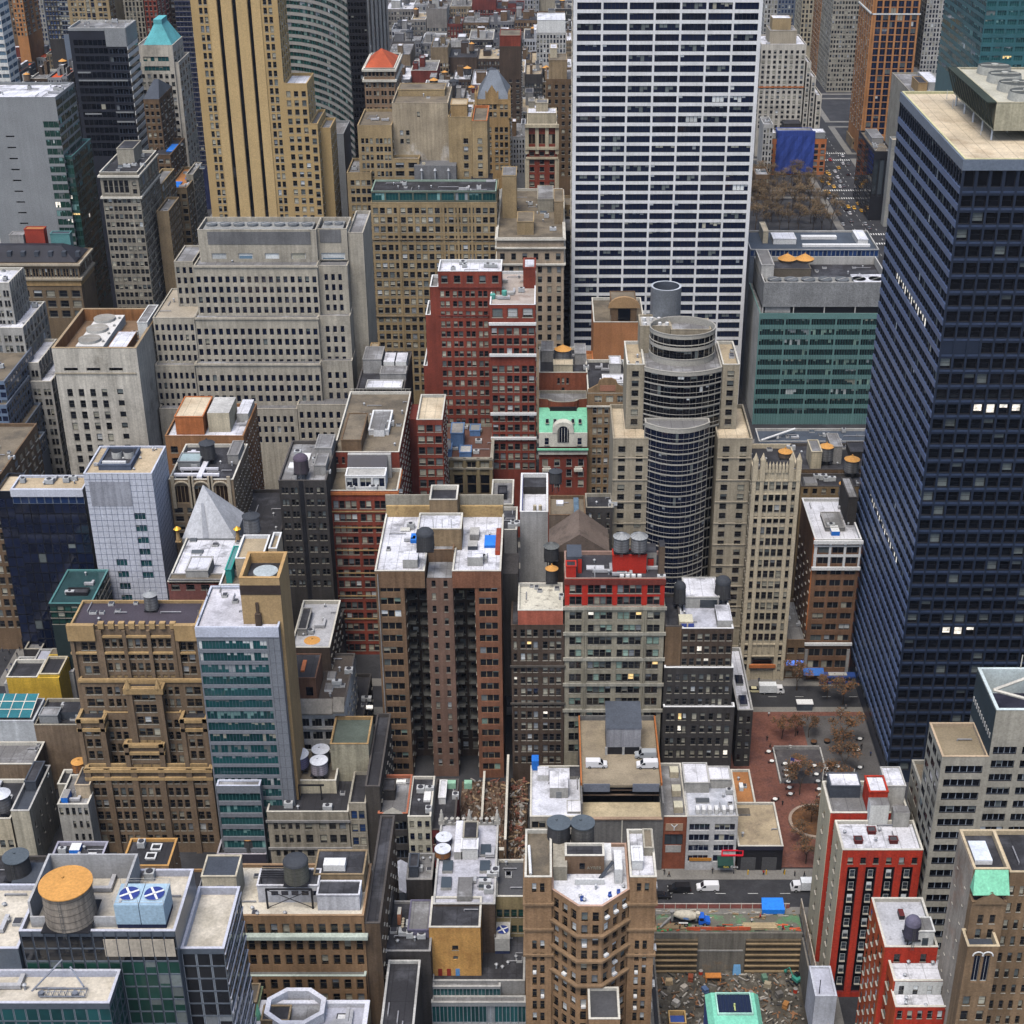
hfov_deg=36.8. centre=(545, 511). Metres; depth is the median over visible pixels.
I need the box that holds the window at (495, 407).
[493,405,498,411]
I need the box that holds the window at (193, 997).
[187,992,201,1002]
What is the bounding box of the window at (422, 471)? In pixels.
[419,469,426,476]
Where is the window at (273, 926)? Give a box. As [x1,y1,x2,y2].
[270,924,277,932]
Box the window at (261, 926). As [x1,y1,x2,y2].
[258,924,265,932]
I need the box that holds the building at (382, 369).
[356,342,413,403]
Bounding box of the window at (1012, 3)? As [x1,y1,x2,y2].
[1010,1,1018,5]
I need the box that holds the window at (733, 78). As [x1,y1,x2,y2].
[731,76,754,81]
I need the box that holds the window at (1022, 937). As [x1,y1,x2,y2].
[1019,936,1023,945]
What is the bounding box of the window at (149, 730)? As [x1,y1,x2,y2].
[146,728,153,736]
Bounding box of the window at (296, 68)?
[295,67,303,70]
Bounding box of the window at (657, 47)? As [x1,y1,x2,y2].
[655,45,678,50]
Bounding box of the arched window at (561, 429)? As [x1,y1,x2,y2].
[558,426,568,441]
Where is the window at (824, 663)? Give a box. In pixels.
[821,660,832,666]
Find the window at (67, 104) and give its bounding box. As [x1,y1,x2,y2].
[63,100,69,110]
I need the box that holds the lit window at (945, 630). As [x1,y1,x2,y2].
[941,627,950,633]
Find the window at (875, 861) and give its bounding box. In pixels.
[873,858,878,863]
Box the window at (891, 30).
[889,28,893,33]
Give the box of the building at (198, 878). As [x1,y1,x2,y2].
[194,869,202,890]
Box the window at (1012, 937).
[1009,936,1014,945]
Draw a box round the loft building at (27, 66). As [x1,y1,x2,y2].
[17,58,36,81]
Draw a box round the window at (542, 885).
[540,883,544,891]
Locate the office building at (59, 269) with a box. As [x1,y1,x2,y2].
[0,226,98,338]
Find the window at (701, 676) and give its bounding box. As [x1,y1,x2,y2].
[699,674,703,681]
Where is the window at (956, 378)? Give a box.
[951,374,961,382]
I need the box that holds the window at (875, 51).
[872,49,877,54]
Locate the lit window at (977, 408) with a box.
[972,404,981,412]
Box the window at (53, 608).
[50,606,56,611]
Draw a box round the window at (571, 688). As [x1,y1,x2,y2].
[569,686,574,693]
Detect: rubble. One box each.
[460,778,505,852]
[507,777,529,858]
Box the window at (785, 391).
[780,389,803,393]
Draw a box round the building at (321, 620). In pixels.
[294,600,343,738]
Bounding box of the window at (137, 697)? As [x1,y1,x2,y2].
[134,695,140,700]
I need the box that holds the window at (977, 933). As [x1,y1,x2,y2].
[974,929,980,938]
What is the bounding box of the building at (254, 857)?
[217,840,266,862]
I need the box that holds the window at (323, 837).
[320,835,327,843]
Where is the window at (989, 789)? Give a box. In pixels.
[986,787,1008,792]
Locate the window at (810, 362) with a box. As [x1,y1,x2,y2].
[808,359,831,364]
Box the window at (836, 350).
[834,349,857,354]
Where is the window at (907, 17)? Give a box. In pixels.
[904,15,909,20]
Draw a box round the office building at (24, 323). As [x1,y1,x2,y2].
[0,267,71,474]
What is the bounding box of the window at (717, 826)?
[715,824,734,829]
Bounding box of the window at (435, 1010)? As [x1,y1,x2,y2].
[432,1007,439,1021]
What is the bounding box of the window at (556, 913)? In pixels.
[554,911,558,920]
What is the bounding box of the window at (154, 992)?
[149,987,160,998]
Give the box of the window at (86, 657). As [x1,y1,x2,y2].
[83,654,90,662]
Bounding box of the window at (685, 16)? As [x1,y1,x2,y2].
[682,13,705,19]
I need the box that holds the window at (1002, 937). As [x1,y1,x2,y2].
[1000,936,1004,945]
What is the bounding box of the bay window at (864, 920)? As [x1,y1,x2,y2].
[861,918,866,926]
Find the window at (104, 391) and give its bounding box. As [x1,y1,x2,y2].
[102,389,107,396]
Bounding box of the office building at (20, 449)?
[0,423,44,648]
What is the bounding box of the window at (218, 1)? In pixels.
[217,0,240,216]
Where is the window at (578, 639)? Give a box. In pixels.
[575,637,581,644]
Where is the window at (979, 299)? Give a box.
[974,295,985,304]
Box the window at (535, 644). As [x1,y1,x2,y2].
[533,642,537,648]
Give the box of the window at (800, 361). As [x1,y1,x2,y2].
[783,359,805,364]
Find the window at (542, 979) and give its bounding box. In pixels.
[540,977,544,984]
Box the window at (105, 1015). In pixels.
[99,1009,111,1020]
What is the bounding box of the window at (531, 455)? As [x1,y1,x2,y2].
[529,453,534,459]
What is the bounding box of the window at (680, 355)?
[677,351,683,358]
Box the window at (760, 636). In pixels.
[757,634,762,640]
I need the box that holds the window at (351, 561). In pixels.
[349,559,354,565]
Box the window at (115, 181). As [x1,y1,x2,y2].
[114,180,118,193]
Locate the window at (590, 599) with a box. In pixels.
[588,597,593,604]
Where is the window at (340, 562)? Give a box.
[337,559,342,565]
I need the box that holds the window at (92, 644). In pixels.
[89,642,95,650]
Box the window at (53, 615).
[51,613,58,618]
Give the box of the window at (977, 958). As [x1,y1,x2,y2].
[970,956,979,980]
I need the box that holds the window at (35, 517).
[31,514,39,522]
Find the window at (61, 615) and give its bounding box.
[58,613,65,618]
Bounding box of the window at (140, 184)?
[139,178,143,192]
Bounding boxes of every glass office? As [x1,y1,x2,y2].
[0,82,113,307]
[0,473,97,655]
[0,854,256,1023]
[195,551,306,862]
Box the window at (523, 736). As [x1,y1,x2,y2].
[521,734,525,740]
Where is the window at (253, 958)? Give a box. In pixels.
[250,955,256,963]
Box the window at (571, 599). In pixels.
[569,597,574,604]
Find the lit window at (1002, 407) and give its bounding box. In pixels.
[998,404,1007,412]
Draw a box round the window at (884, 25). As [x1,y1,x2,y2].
[882,22,887,27]
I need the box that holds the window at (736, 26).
[734,24,757,29]
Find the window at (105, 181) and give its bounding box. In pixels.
[103,180,108,193]
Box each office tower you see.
[8,0,18,45]
[12,0,44,72]
[38,0,50,46]
[44,0,66,68]
[59,0,71,65]
[67,0,124,24]
[68,18,148,307]
[83,446,177,599]
[97,140,165,307]
[123,0,147,43]
[138,15,200,166]
[144,0,170,34]
[169,0,176,30]
[174,0,211,208]
[286,0,362,157]
[347,0,389,157]
[570,0,762,403]
[761,0,777,33]
[777,0,795,25]
[794,0,813,59]
[810,0,829,74]
[816,0,859,91]
[848,0,920,152]
[849,62,1023,781]
[914,0,944,76]
[934,0,1023,90]
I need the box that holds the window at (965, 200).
[960,196,971,205]
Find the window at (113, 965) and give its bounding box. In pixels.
[109,962,121,973]
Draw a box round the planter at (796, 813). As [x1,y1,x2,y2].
[788,804,818,838]
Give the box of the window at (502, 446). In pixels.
[500,444,505,449]
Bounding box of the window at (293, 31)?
[292,30,300,34]
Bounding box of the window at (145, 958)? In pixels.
[144,957,154,960]
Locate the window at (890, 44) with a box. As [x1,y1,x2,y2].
[887,42,892,47]
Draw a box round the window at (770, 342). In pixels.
[759,339,782,344]
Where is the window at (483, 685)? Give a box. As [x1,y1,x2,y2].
[481,683,498,688]
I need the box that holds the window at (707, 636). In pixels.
[705,634,709,640]
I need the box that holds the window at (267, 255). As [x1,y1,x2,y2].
[265,253,279,258]
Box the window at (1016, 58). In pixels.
[1013,56,1021,60]
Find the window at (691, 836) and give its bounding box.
[689,834,708,839]
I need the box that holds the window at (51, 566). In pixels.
[48,563,56,571]
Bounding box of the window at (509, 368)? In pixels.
[507,366,512,372]
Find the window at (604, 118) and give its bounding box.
[602,116,624,121]
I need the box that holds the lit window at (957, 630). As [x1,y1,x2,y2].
[953,627,961,633]
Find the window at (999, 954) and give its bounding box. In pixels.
[997,953,1001,961]
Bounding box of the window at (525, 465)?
[523,463,527,468]
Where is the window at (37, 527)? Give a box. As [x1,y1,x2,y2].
[33,524,41,532]
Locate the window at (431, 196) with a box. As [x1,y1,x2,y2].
[427,193,439,199]
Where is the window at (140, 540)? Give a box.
[138,538,148,542]
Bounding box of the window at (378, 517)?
[375,514,380,521]
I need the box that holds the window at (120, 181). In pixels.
[119,180,124,193]
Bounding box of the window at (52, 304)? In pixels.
[48,301,57,307]
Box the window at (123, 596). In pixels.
[122,595,132,599]
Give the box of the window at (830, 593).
[828,591,838,596]
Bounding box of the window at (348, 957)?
[346,955,352,963]
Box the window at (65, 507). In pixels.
[61,504,69,512]
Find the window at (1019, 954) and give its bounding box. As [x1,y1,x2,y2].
[1016,953,1021,961]
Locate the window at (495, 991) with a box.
[493,989,499,994]
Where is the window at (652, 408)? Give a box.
[650,405,656,415]
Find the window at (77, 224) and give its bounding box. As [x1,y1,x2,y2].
[75,222,81,227]
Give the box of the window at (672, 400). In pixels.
[670,398,676,406]
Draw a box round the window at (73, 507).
[69,504,77,512]
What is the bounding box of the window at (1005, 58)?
[1002,56,1010,60]
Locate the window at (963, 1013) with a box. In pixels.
[959,1011,966,1019]
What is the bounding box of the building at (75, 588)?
[48,569,112,668]
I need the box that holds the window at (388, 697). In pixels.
[386,695,405,700]
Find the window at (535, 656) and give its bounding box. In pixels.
[533,654,537,660]
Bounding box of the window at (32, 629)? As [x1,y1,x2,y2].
[28,624,35,632]
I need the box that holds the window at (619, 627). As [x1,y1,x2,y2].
[617,625,622,630]
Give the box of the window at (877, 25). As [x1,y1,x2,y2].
[875,22,880,27]
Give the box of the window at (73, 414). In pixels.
[71,412,76,418]
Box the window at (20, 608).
[16,605,25,613]
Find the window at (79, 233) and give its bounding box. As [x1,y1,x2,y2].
[76,231,82,235]
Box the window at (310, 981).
[308,979,314,988]
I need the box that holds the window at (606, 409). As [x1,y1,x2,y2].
[604,407,608,413]
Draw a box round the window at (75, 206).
[72,204,79,209]
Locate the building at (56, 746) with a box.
[0,698,81,788]
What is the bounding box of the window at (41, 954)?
[35,949,47,960]
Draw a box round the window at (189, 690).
[186,687,193,694]
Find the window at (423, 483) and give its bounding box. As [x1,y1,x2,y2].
[420,480,426,486]
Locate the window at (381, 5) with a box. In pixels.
[381,5,383,48]
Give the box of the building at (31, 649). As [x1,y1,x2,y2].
[21,624,54,655]
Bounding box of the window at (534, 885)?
[532,883,536,891]
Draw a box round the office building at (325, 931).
[201,815,399,1023]
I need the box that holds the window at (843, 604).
[841,602,851,607]
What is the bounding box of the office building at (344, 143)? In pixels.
[336,120,351,216]
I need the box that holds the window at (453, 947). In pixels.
[452,946,458,950]
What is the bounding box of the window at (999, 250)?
[994,246,1005,256]
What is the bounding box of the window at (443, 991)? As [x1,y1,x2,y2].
[440,989,447,994]
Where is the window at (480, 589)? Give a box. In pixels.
[479,588,497,591]
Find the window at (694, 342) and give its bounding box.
[692,339,698,347]
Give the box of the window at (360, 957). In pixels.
[357,955,363,963]
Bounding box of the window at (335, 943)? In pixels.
[332,941,338,949]
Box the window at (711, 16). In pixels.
[708,13,731,19]
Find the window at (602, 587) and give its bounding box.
[600,585,605,593]
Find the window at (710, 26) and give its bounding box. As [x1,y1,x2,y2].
[708,24,731,29]
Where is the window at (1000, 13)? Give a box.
[997,11,1005,15]
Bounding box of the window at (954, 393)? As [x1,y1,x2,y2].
[949,389,959,397]
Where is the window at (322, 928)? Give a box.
[319,924,325,932]
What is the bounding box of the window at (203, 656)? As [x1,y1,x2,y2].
[200,653,267,660]
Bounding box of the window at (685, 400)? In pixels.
[683,398,689,407]
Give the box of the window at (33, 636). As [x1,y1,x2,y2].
[30,633,37,641]
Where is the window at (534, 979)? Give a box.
[532,977,536,984]
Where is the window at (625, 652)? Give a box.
[622,650,628,656]
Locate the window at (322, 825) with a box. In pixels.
[319,823,326,830]
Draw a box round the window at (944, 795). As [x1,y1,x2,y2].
[941,793,977,798]
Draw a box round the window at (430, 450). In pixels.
[427,447,433,454]
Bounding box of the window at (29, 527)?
[25,524,33,532]
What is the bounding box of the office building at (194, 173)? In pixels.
[185,162,207,231]
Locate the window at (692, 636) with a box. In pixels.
[690,634,694,640]
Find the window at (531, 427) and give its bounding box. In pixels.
[529,425,534,430]
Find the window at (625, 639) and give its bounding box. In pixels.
[623,637,628,644]
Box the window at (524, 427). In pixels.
[522,425,527,430]
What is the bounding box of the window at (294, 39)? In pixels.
[293,37,301,41]
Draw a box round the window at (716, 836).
[714,834,733,839]
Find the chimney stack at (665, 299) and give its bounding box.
[650,281,681,317]
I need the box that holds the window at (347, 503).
[345,501,350,508]
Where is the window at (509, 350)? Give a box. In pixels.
[507,348,511,353]
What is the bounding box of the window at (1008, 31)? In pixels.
[1006,29,1014,33]
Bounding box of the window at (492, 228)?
[490,226,494,232]
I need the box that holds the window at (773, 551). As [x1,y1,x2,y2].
[770,549,775,556]
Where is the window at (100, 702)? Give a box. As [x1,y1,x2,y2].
[96,699,104,706]
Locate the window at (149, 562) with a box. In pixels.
[141,560,151,564]
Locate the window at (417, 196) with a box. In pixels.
[414,193,425,199]
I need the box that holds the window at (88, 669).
[85,666,91,673]
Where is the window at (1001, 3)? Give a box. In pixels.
[999,1,1007,5]
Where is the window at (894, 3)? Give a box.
[891,1,896,6]
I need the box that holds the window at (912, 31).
[910,28,915,33]
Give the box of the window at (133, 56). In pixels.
[129,51,137,61]
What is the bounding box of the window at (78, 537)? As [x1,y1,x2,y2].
[74,534,82,542]
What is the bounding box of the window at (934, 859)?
[931,857,954,862]
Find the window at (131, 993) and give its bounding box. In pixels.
[125,987,136,998]
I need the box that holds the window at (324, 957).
[322,955,328,963]
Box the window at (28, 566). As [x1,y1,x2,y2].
[24,563,32,571]
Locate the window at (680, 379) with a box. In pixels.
[677,376,683,385]
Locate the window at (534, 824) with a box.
[532,822,545,827]
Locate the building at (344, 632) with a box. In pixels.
[341,609,346,652]
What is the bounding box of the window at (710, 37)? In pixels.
[707,34,730,40]
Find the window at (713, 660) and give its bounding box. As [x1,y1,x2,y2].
[710,658,715,665]
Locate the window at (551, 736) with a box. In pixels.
[549,734,554,740]
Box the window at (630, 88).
[628,86,650,91]
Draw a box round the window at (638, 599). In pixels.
[635,597,640,604]
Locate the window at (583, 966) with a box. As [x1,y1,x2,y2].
[581,964,586,970]
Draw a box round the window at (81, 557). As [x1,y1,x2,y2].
[77,554,85,562]
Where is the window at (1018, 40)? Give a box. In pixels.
[1016,38,1023,42]
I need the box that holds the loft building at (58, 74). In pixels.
[47,62,70,81]
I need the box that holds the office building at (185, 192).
[175,167,204,244]
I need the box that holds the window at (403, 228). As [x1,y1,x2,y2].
[401,226,406,232]
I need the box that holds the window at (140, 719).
[137,717,144,724]
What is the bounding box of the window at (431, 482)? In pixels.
[428,480,434,486]
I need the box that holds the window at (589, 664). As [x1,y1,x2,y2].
[587,662,592,669]
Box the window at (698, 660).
[696,658,700,665]
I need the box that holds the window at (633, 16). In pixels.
[629,13,653,19]
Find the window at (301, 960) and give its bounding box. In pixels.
[298,955,304,963]
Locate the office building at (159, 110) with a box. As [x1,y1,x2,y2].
[143,79,177,167]
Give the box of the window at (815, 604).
[813,602,823,607]
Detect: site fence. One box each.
[655,903,789,908]
[800,898,828,1023]
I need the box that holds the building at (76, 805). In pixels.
[57,767,101,840]
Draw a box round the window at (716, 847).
[713,845,732,849]
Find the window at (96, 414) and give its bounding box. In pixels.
[94,412,99,418]
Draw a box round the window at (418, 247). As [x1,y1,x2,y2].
[416,245,420,250]
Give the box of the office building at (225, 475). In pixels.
[168,440,252,554]
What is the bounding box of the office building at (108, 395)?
[51,305,163,474]
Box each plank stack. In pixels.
[657,923,685,929]
[742,922,778,929]
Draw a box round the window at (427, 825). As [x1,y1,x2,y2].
[425,821,429,827]
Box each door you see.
[556,792,561,797]
[740,857,755,869]
[761,857,776,869]
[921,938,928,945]
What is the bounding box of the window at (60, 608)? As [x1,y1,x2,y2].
[57,606,64,611]
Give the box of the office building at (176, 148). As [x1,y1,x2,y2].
[155,138,187,175]
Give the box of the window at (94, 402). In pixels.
[92,400,97,407]
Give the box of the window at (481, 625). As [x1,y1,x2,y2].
[479,623,497,628]
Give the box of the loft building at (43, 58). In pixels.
[36,44,50,71]
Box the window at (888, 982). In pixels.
[885,977,889,990]
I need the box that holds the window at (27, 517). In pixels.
[23,514,31,522]
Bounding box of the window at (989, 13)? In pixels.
[986,11,994,15]
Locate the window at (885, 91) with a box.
[882,89,887,94]
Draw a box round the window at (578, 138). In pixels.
[576,136,598,141]
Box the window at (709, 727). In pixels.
[707,726,712,732]
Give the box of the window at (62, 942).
[57,937,68,947]
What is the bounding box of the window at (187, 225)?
[185,223,189,228]
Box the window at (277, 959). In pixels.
[274,955,280,963]
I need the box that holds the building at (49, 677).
[6,654,72,700]
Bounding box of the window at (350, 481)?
[346,478,357,485]
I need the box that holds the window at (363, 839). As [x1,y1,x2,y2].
[361,837,366,845]
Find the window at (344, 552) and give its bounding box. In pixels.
[342,548,347,554]
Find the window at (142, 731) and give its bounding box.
[139,728,146,736]
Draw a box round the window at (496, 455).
[494,453,498,459]
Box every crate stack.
[665,978,672,985]
[671,998,679,1007]
[679,983,687,992]
[688,973,692,982]
[701,985,708,993]
[761,973,767,982]
[763,980,771,988]
[775,990,783,998]
[782,1000,788,1009]
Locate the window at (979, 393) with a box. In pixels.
[975,389,985,397]
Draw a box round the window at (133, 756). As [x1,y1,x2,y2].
[132,755,140,759]
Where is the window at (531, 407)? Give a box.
[529,405,534,411]
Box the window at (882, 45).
[880,42,885,47]
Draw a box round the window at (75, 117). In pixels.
[72,112,78,122]
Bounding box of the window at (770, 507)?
[767,505,772,512]
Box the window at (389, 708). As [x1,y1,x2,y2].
[387,706,405,711]
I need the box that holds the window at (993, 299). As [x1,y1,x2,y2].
[988,295,998,304]
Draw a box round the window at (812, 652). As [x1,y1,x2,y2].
[808,649,819,655]
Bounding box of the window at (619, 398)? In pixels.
[617,396,622,401]
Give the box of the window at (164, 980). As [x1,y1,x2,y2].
[158,975,170,985]
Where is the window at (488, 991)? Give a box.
[486,989,492,994]
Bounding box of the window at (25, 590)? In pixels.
[21,586,29,594]
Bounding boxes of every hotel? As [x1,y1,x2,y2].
[423,259,502,423]
[489,258,536,536]
[539,341,588,410]
[608,314,752,646]
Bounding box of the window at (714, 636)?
[712,634,716,640]
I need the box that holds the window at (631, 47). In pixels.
[629,45,652,50]
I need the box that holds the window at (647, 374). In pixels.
[644,371,650,381]
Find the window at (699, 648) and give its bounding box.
[696,646,701,653]
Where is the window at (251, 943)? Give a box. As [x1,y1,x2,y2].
[248,941,254,949]
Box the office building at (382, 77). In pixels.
[362,48,402,108]
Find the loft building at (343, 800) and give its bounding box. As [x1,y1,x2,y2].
[266,713,393,864]
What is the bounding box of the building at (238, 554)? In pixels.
[219,532,282,585]
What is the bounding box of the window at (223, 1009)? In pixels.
[217,1004,231,1014]
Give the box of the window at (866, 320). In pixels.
[862,319,876,324]
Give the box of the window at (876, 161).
[871,159,878,195]
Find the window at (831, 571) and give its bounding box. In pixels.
[830,570,841,573]
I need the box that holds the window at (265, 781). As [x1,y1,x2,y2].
[215,778,280,784]
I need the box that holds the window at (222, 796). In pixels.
[218,793,260,800]
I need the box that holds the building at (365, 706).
[350,673,374,727]
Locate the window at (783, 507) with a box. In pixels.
[780,505,785,512]
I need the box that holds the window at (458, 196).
[455,193,467,199]
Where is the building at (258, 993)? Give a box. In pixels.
[252,983,263,1020]
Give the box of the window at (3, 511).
[0,508,7,517]
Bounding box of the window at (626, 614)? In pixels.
[623,612,628,619]
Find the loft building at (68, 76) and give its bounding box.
[62,61,82,137]
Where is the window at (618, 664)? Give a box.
[616,662,621,669]
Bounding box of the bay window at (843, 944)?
[840,942,845,949]
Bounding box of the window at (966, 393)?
[962,389,972,397]
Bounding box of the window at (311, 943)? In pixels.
[308,941,314,949]
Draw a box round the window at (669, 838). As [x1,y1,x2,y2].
[664,834,682,843]
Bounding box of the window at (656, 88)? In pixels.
[653,86,676,91]
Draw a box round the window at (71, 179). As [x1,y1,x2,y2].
[69,177,75,182]
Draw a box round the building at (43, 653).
[4,648,78,697]
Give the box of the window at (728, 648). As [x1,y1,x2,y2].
[725,646,730,653]
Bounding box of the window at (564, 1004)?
[562,1002,566,1011]
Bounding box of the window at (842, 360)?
[833,359,856,364]
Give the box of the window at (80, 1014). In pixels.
[74,1009,87,1020]
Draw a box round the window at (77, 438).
[74,434,79,440]
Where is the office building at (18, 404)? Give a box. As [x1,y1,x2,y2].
[0,347,52,474]
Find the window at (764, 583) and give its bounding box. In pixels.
[761,581,766,588]
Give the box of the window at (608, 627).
[606,625,611,630]
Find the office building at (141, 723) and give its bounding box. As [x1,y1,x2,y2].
[66,600,220,852]
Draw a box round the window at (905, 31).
[903,28,908,33]
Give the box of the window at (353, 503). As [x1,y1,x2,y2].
[351,501,356,508]
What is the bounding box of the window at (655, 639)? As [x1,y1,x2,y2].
[653,637,658,644]
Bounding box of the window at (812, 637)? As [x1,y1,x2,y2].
[810,635,820,639]
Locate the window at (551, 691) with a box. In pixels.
[549,689,554,695]
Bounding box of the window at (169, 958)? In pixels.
[167,949,178,960]
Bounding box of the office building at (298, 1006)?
[256,988,370,1023]
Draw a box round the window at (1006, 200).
[1001,196,1012,205]
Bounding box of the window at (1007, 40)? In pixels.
[1005,38,1013,42]
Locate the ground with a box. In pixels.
[0,1,1017,1023]
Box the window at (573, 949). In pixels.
[571,947,575,956]
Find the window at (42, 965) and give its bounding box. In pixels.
[38,962,49,968]
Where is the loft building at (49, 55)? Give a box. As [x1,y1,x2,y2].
[46,51,53,68]
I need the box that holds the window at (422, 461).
[419,458,425,465]
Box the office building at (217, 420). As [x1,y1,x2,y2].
[165,396,264,488]
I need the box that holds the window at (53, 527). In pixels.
[49,524,57,532]
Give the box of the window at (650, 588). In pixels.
[647,585,653,593]
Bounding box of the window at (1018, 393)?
[1013,389,1023,397]
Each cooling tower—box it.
[76,314,125,346]
[112,878,172,927]
[203,221,315,228]
[322,221,345,227]
[494,922,509,953]
[765,276,880,281]
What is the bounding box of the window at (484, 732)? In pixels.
[482,730,499,734]
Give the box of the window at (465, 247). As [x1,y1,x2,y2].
[463,245,467,250]
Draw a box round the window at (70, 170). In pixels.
[67,168,73,173]
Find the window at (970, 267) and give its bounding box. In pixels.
[965,263,976,272]
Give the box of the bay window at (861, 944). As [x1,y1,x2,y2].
[858,942,863,949]
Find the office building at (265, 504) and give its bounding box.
[247,489,284,550]
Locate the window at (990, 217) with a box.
[985,213,996,222]
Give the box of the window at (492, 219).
[490,217,494,222]
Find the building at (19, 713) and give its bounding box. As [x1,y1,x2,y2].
[0,693,44,740]
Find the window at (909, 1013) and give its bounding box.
[906,1011,911,1018]
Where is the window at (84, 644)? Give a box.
[81,642,88,650]
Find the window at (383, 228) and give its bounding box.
[381,226,385,232]
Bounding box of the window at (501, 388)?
[499,386,504,392]
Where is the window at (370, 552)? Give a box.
[369,548,373,554]
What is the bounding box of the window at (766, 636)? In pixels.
[764,634,768,640]
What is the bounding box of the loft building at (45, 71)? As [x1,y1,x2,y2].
[30,60,56,81]
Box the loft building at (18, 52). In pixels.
[15,46,21,63]
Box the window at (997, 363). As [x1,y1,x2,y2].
[992,359,1002,367]
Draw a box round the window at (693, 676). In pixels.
[691,674,695,681]
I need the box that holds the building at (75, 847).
[0,841,109,883]
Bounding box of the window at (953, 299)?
[948,295,958,304]
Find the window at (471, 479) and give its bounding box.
[467,475,476,493]
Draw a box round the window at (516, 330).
[513,328,518,334]
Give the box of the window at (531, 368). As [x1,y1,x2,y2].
[529,366,534,372]
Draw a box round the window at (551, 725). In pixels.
[549,723,554,729]
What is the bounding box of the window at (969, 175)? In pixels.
[963,171,974,186]
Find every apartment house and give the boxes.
[0,761,59,854]
[278,434,337,630]
[296,653,358,748]
[374,485,506,777]
[523,828,657,1023]
[807,766,906,961]
[819,797,923,996]
[855,897,945,1023]
[938,829,1023,1023]
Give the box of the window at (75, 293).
[72,290,80,296]
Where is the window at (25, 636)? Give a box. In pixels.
[21,633,30,641]
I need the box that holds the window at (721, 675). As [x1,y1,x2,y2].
[719,674,722,681]
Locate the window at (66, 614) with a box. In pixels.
[65,613,72,618]
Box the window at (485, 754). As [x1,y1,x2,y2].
[482,752,499,757]
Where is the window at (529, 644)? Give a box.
[527,642,531,648]
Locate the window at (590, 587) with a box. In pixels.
[588,585,593,593]
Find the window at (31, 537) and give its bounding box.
[27,534,35,542]
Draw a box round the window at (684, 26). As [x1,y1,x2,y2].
[681,24,705,29]
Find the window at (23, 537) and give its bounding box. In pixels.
[19,534,27,542]
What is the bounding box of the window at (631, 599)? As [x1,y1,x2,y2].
[629,597,634,604]
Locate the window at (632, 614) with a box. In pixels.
[630,612,635,619]
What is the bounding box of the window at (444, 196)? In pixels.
[441,193,453,199]
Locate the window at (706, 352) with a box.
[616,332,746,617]
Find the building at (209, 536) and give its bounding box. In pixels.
[167,485,243,599]
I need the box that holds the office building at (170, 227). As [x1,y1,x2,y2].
[156,168,184,295]
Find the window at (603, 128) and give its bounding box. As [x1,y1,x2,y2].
[601,126,624,131]
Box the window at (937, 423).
[932,419,942,427]
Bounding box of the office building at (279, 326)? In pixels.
[153,211,377,488]
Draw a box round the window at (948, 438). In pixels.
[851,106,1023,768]
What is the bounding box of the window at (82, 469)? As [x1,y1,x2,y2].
[79,466,84,473]
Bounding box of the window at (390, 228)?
[388,226,392,232]
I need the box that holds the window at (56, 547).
[52,544,60,552]
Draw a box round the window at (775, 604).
[773,602,777,609]
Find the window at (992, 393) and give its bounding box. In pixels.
[987,389,997,397]
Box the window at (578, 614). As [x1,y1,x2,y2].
[576,612,581,619]
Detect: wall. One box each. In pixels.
[481,771,485,821]
[499,847,503,858]
[504,754,508,858]
[653,957,660,1023]
[654,932,802,970]
[654,939,697,972]
[743,939,801,972]
[772,745,826,782]
[798,937,808,1021]
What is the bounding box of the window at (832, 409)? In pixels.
[829,408,851,413]
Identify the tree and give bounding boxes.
[750,204,768,229]
[751,181,769,204]
[751,196,756,215]
[752,180,761,196]
[755,188,778,214]
[757,159,766,166]
[758,183,773,207]
[760,192,778,216]
[760,200,775,219]
[761,212,770,224]
[763,163,777,178]
[768,200,781,221]
[769,179,779,201]
[770,169,783,183]
[770,713,795,738]
[772,204,787,229]
[773,187,785,200]
[775,167,799,184]
[776,187,790,214]
[778,180,790,199]
[781,183,805,205]
[781,201,795,221]
[783,209,797,229]
[783,759,817,794]
[784,658,814,690]
[785,753,812,778]
[786,712,806,735]
[789,158,804,185]
[789,185,804,212]
[789,819,809,835]
[790,832,814,863]
[791,163,802,174]
[792,174,802,192]
[794,177,803,201]
[794,203,810,229]
[795,193,809,204]
[797,182,816,208]
[799,797,819,821]
[802,171,812,200]
[802,712,820,737]
[805,166,817,180]
[808,173,818,194]
[810,198,816,222]
[810,206,831,229]
[811,202,827,229]
[812,192,820,215]
[812,790,820,805]
[815,187,828,199]
[815,757,853,772]
[816,189,839,214]
[817,173,834,197]
[817,671,837,697]
[824,209,840,229]
[825,706,865,741]
[827,740,864,770]
[830,198,846,222]
[830,725,854,754]
[831,673,858,704]
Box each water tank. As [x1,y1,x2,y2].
[0,787,13,816]
[2,847,31,881]
[23,72,30,81]
[38,865,101,939]
[59,59,66,63]
[71,757,83,773]
[142,590,159,612]
[198,438,216,463]
[241,510,261,533]
[242,840,258,852]
[283,852,310,886]
[293,453,309,479]
[300,748,309,772]
[304,636,319,644]
[310,755,328,779]
[311,743,330,763]
[397,19,401,28]
[403,0,409,4]
[405,29,412,40]
[414,7,417,15]
[416,527,434,552]
[430,77,437,82]
[435,843,450,861]
[436,831,451,845]
[442,70,447,79]
[449,78,458,85]
[464,65,470,75]
[468,85,473,94]
[469,42,474,53]
[542,65,548,75]
[543,542,559,565]
[545,564,557,587]
[547,814,570,850]
[549,467,561,491]
[554,344,570,358]
[571,814,594,842]
[613,532,629,557]
[630,532,647,554]
[673,580,685,610]
[715,575,730,604]
[778,253,795,262]
[778,447,792,458]
[796,253,813,263]
[820,442,833,464]
[843,454,859,476]
[902,914,921,949]
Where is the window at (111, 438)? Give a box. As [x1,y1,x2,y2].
[108,434,113,440]
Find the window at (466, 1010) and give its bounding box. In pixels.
[463,1007,470,1021]
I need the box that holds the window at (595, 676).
[593,674,598,681]

